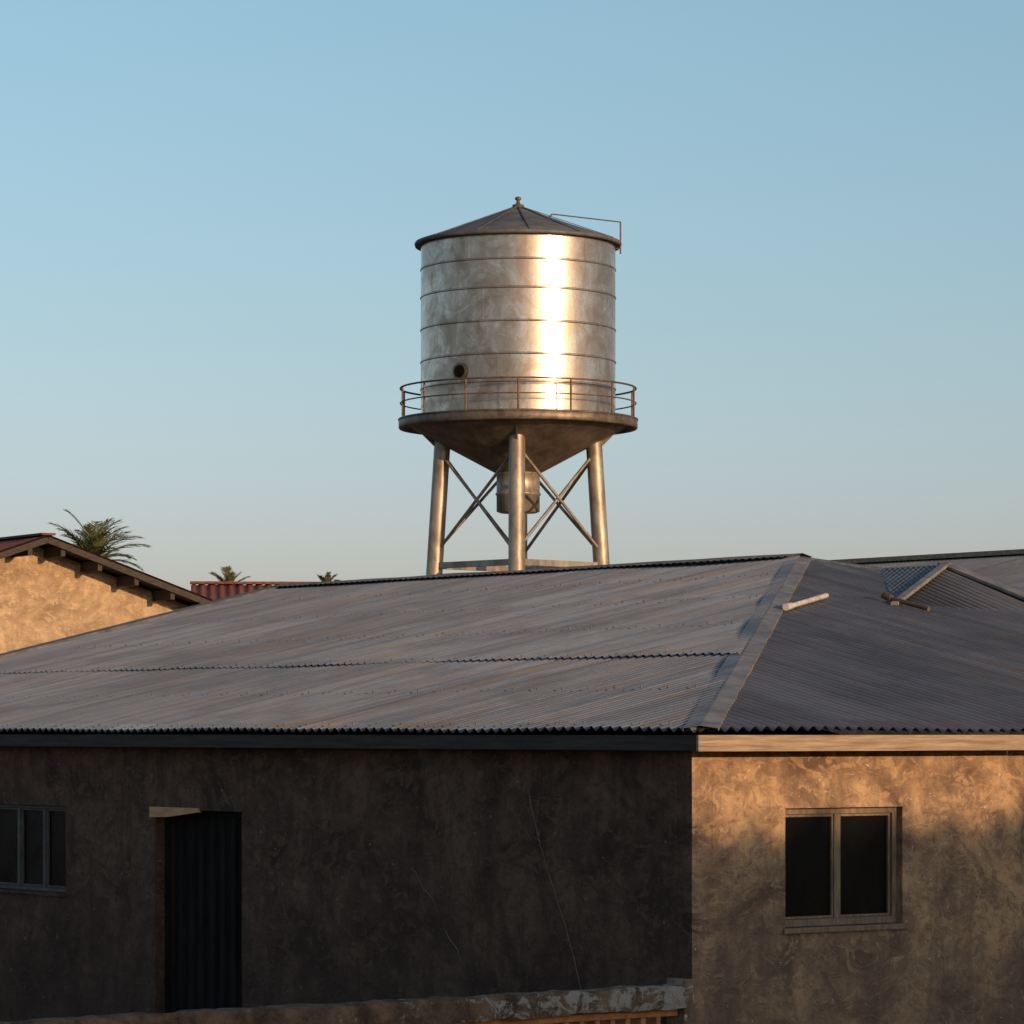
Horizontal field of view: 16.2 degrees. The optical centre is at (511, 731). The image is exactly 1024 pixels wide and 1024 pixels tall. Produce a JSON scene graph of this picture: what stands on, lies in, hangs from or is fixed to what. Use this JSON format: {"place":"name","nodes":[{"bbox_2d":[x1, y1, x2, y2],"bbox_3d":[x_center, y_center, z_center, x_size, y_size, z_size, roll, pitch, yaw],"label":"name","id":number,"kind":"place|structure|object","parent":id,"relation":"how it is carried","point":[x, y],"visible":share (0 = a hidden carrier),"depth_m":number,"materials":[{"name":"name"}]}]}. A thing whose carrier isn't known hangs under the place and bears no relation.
{"place":"outdoors","nodes":[
{"label":"outdoors","id":0,"kind":"place"},
{"bbox_2d":[0,546,187,653],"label":"walls","id":1,"kind":"structure","parent":0,"point":[43,599],"depth_m":60.91,"materials":[{"name":"paint"}]},
{"bbox_2d":[0,537,208,606],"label":"rafters","id":2,"kind":"object","parent":1,"relation":"attached to","point":[90,562],"visible":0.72,"depth_m":60.89,"materials":[{"name":"brown wood"}]},
{"bbox_2d":[0,535,212,600],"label":"roof sheets","id":3,"kind":"object","parent":2,"relation":"on","point":[7,544],"visible":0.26,"depth_m":60.56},
{"bbox_2d":[0,533,55,539],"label":"ridge tiles","id":4,"kind":"object","parent":3,"relation":"on","point":[24,536],"visible":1,"depth_m":60.45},
{"bbox_2d":[192,584,276,599],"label":"roof sheets","id":5,"kind":"object","parent":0,"point":[214,592],"visible":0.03,"depth_m":75.68,"materials":[{"name":"red metal"}]},
{"bbox_2d":[190,581,306,590],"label":"ridge tiles","id":6,"kind":"object","parent":5,"relation":"on","point":[236,582],"visible":0.31,"depth_m":75.89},
{"bbox_2d":[0,0,1023,590],"label":"sky","id":7,"kind":"structure","parent":0,"point":[213,213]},
{"bbox_2d":[675,750,1023,1023],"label":"sunlit wall","id":8,"kind":"structure","parent":0,"point":[953,953],"depth_m":31.22,"materials":[{"name":"brown paint"}]},
{"bbox_2d":[785,807,895,926],"bbox_3d":[2.804,1.160,31.112,1.352,1.012,0.065,0,0,-37],"label":"sunlit window","id":9,"kind":"structure","parent":8,"relation":"in","point":[862,865],"depth_m":31.11,"materials":[{"name":"black glass"}]},
{"bbox_2d":[783,923,906,933],"bbox_3d":[2.856,1.696,31.042,1.420,0.049,0.100,0,0,-37],"label":"window sill","id":10,"kind":"structure","parent":8,"relation":"attached to","point":[844,928],"depth_m":30.99,"materials":[{"name":"concrete"}]},
{"bbox_2d":[696,735,1023,751],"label":"fascia board","id":11,"kind":"object","parent":8,"relation":"on","point":[716,743],"visible":1,"depth_m":30.65,"materials":[{"name":"brown wood"}]},
{"bbox_2d":[696,557,1023,732],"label":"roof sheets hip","id":12,"kind":"object","parent":11,"relation":"on","point":[854,651],"visible":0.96,"depth_m":34.68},
{"bbox_2d":[683,556,810,730],"bbox_3d":[2.499,-1.057,36.375,0.305,2.103,13.683,0,0,8],"label":"hip cap","id":13,"kind":"object","parent":12,"relation":"on","point":[738,668],"visible":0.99,"depth_m":34.24,"materials":[{"name":"metal"}]},
{"bbox_2d":[782,593,828,610],"bbox_3d":[3.156,-1.395,38.530,0.077,0.241,1.511,0,0,22],"label":"vent pipe","id":14,"kind":"object","parent":12,"relation":"on","point":[788,606],"visible":1,"depth_m":38.37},
{"bbox_2d":[881,592,929,610],"bbox_3d":[4.327,-1.435,39.544,0.080,0.231,0.691,0,0,-42],"label":"iron pipe","id":15,"kind":"object","parent":12,"relation":"on","point":[887,596],"visible":1,"depth_m":39.53,"materials":[{"name":"metal"}]},
{"bbox_2d":[801,556,1023,588],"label":"hip cap","id":16,"kind":"object","parent":12,"relation":"on","point":[855,565],"visible":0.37,"depth_m":42.95,"materials":[{"name":"grey metal"}]},
{"bbox_2d":[882,565,1023,596],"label":"gablet roof","id":17,"kind":"structure","parent":12,"relation":"on","point":[901,580],"depth_m":41.84,"materials":[{"name":"grey metal"}]},
{"bbox_2d":[898,569,1023,610],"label":"gablet face","id":18,"kind":"object","parent":12,"relation":"on","point":[945,588],"visible":0.94,"depth_m":40.83},
{"bbox_2d":[890,562,1023,604],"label":"gablet trim","id":19,"kind":"structure","parent":18,"relation":"attached to","point":[924,580],"depth_m":41.38,"materials":[{"name":"grey metal"}]},
{"bbox_2d":[822,728,1023,734],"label":"walls","id":20,"kind":"structure","parent":0,"point":[850,732],"depth_m":64.07,"materials":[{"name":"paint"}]},
{"bbox_2d":[854,554,1023,587],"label":"roof sheets","id":21,"kind":"object","parent":20,"relation":"on","point":[1007,569],"visible":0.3,"depth_m":69.38,"materials":[{"name":"grey metal"}]},
{"bbox_2d":[831,549,1023,563],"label":"ridge cap","id":22,"kind":"object","parent":21,"relation":"on","point":[941,556],"depth_m":71.71,"materials":[{"name":"grey metal"}]},
{"label":"ground","id":23,"kind":"structure","parent":0,"visible":0},
{"bbox_2d":[46,509,150,571],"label":"palm tree","id":24,"kind":"object","parent":23,"relation":"on","point":[95,541],"visible":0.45,"depth_m":149.74,"materials":[{"name":"green plant"}]},
{"bbox_2d":[208,565,250,584],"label":"palm tree","id":25,"kind":"object","parent":23,"relation":"on","point":[228,575],"visible":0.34,"depth_m":151.73,"materials":[{"name":"green plant"}]},
{"bbox_2d":[314,571,340,581],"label":"palm tree","id":26,"kind":"object","parent":23,"relation":"on","point":[328,576],"visible":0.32,"depth_m":149.79,"materials":[{"name":"green plant"}]},
{"bbox_2d":[0,746,691,1023],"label":"shaded wall","id":27,"kind":"structure","parent":23,"relation":"on","point":[338,903],"depth_m":33.74,"materials":[{"name":"brown paint"}]},
{"bbox_2d":[0,804,65,892],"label":"shaded window","id":28,"kind":"structure","parent":27,"relation":"in","point":[33,846],"depth_m":39.08,"materials":[{"name":"black glass"}]},
{"bbox_2d":[0,889,66,896],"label":"shaded window sill","id":29,"kind":"structure","parent":27,"relation":"attached to","point":[33,893],"depth_m":38.85,"materials":[{"name":"concrete"}]},
{"bbox_2d":[149,807,201,816],"bbox_3d":[-3.420,0.820,36.560,0.060,0.110,0.920,0,0,-37],"label":"door lintel","id":30,"kind":"structure","parent":27,"relation":"attached to","point":[165,811],"depth_m":36.58,"materials":[{"name":"beige concrete"}]},
{"bbox_2d":[165,811,241,1011],"bbox_3d":[-3.041,1.860,36.300,0.075,2.120,1.644,0,0,-37],"label":"door leaf","id":31,"kind":"object","parent":27,"relation":"attached to","point":[203,909],"visible":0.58,"depth_m":36.42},
{"bbox_2d":[0,734,695,750],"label":"fascia shaded","id":32,"kind":"object","parent":27,"relation":"attached to","point":[604,742],"visible":1,"depth_m":33.38,"materials":[{"name":"wood"}]},
{"bbox_2d":[0,555,799,732],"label":"roof sheets long","id":33,"kind":"object","parent":32,"relation":"on","point":[654,703],"visible":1,"depth_m":39.59,"materials":[{"name":"grey metal"}]},
{"bbox_2d":[4,573,768,725],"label":"roofing screws","id":34,"kind":"object","parent":33,"relation":"attached to","point":[537,688],"visible":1,"depth_m":39.40,"materials":[{"name":"grey metal"}]},
{"bbox_2d":[270,553,813,586],"bbox_3d":[0.075,-2.121,47.650,0.440,0.068,11.350,0,0,-37],"label":"ridge cap","id":35,"kind":"object","parent":33,"relation":"on","point":[709,560],"visible":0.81,"depth_m":46.61,"materials":[{"name":"grey metal"}]},
{"bbox_2d":[410,867,460,960],"bbox_3d":[-0.700,1.659,32.924,0.008,0.824,0.785,0,0,-37],"label":"plaster scratch","id":36,"kind":"object","parent":27,"relation":"attached to","point":[435,908],"visible":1,"depth_m":32.95},
{"bbox_2d":[528,790,580,988],"bbox_3d":[0.372,1.385,31.467,0.012,1.752,0.774,0,0,-37],"label":"plaster crack","id":37,"kind":"object","parent":27,"relation":"attached to","point":[553,888],"visible":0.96,"depth_m":31.49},
{"bbox_2d":[398,196,637,574],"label":"water tower","id":38,"kind":"structure","parent":23,"relation":"on","point":[518,356],"depth_m":97.86,"materials":[{"name":"metal"}]},
{"bbox_2d":[437,1009,677,1023],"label":"breeze blocks","id":39,"kind":"structure","parent":23,"relation":"on","point":[653,1016],"depth_m":29.45,"materials":[{"name":"concrete"}]},
{"bbox_2d":[0,984,684,1023],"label":"coping","id":40,"kind":"object","parent":39,"relation":"on","point":[592,1001],"visible":1,"depth_m":28.32,"materials":[{"name":"grey concrete"}]},
{"bbox_2d":[667,978,692,1023],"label":"end post","id":41,"kind":"object","parent":23,"relation":"on","point":[685,1015],"visible":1,"depth_m":29.93,"materials":[{"name":"paint"}]},
{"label":"rear walls","id":42,"kind":"object","parent":23,"relation":"on","visible":0},
{"bbox_2d":[0,728,841,734],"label":"gable wall","id":43,"kind":"structure","parent":42,"relation":"on","point":[776,731],"depth_m":51.91,"materials":[{"name":"metal"}]},
{"bbox_2d":[0,584,287,657],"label":"rake flashing","id":44,"kind":"object","parent":43,"relation":"attached to","point":[134,622],"visible":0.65,"depth_m":50.01,"materials":[{"name":"grey metal"}]}
]}

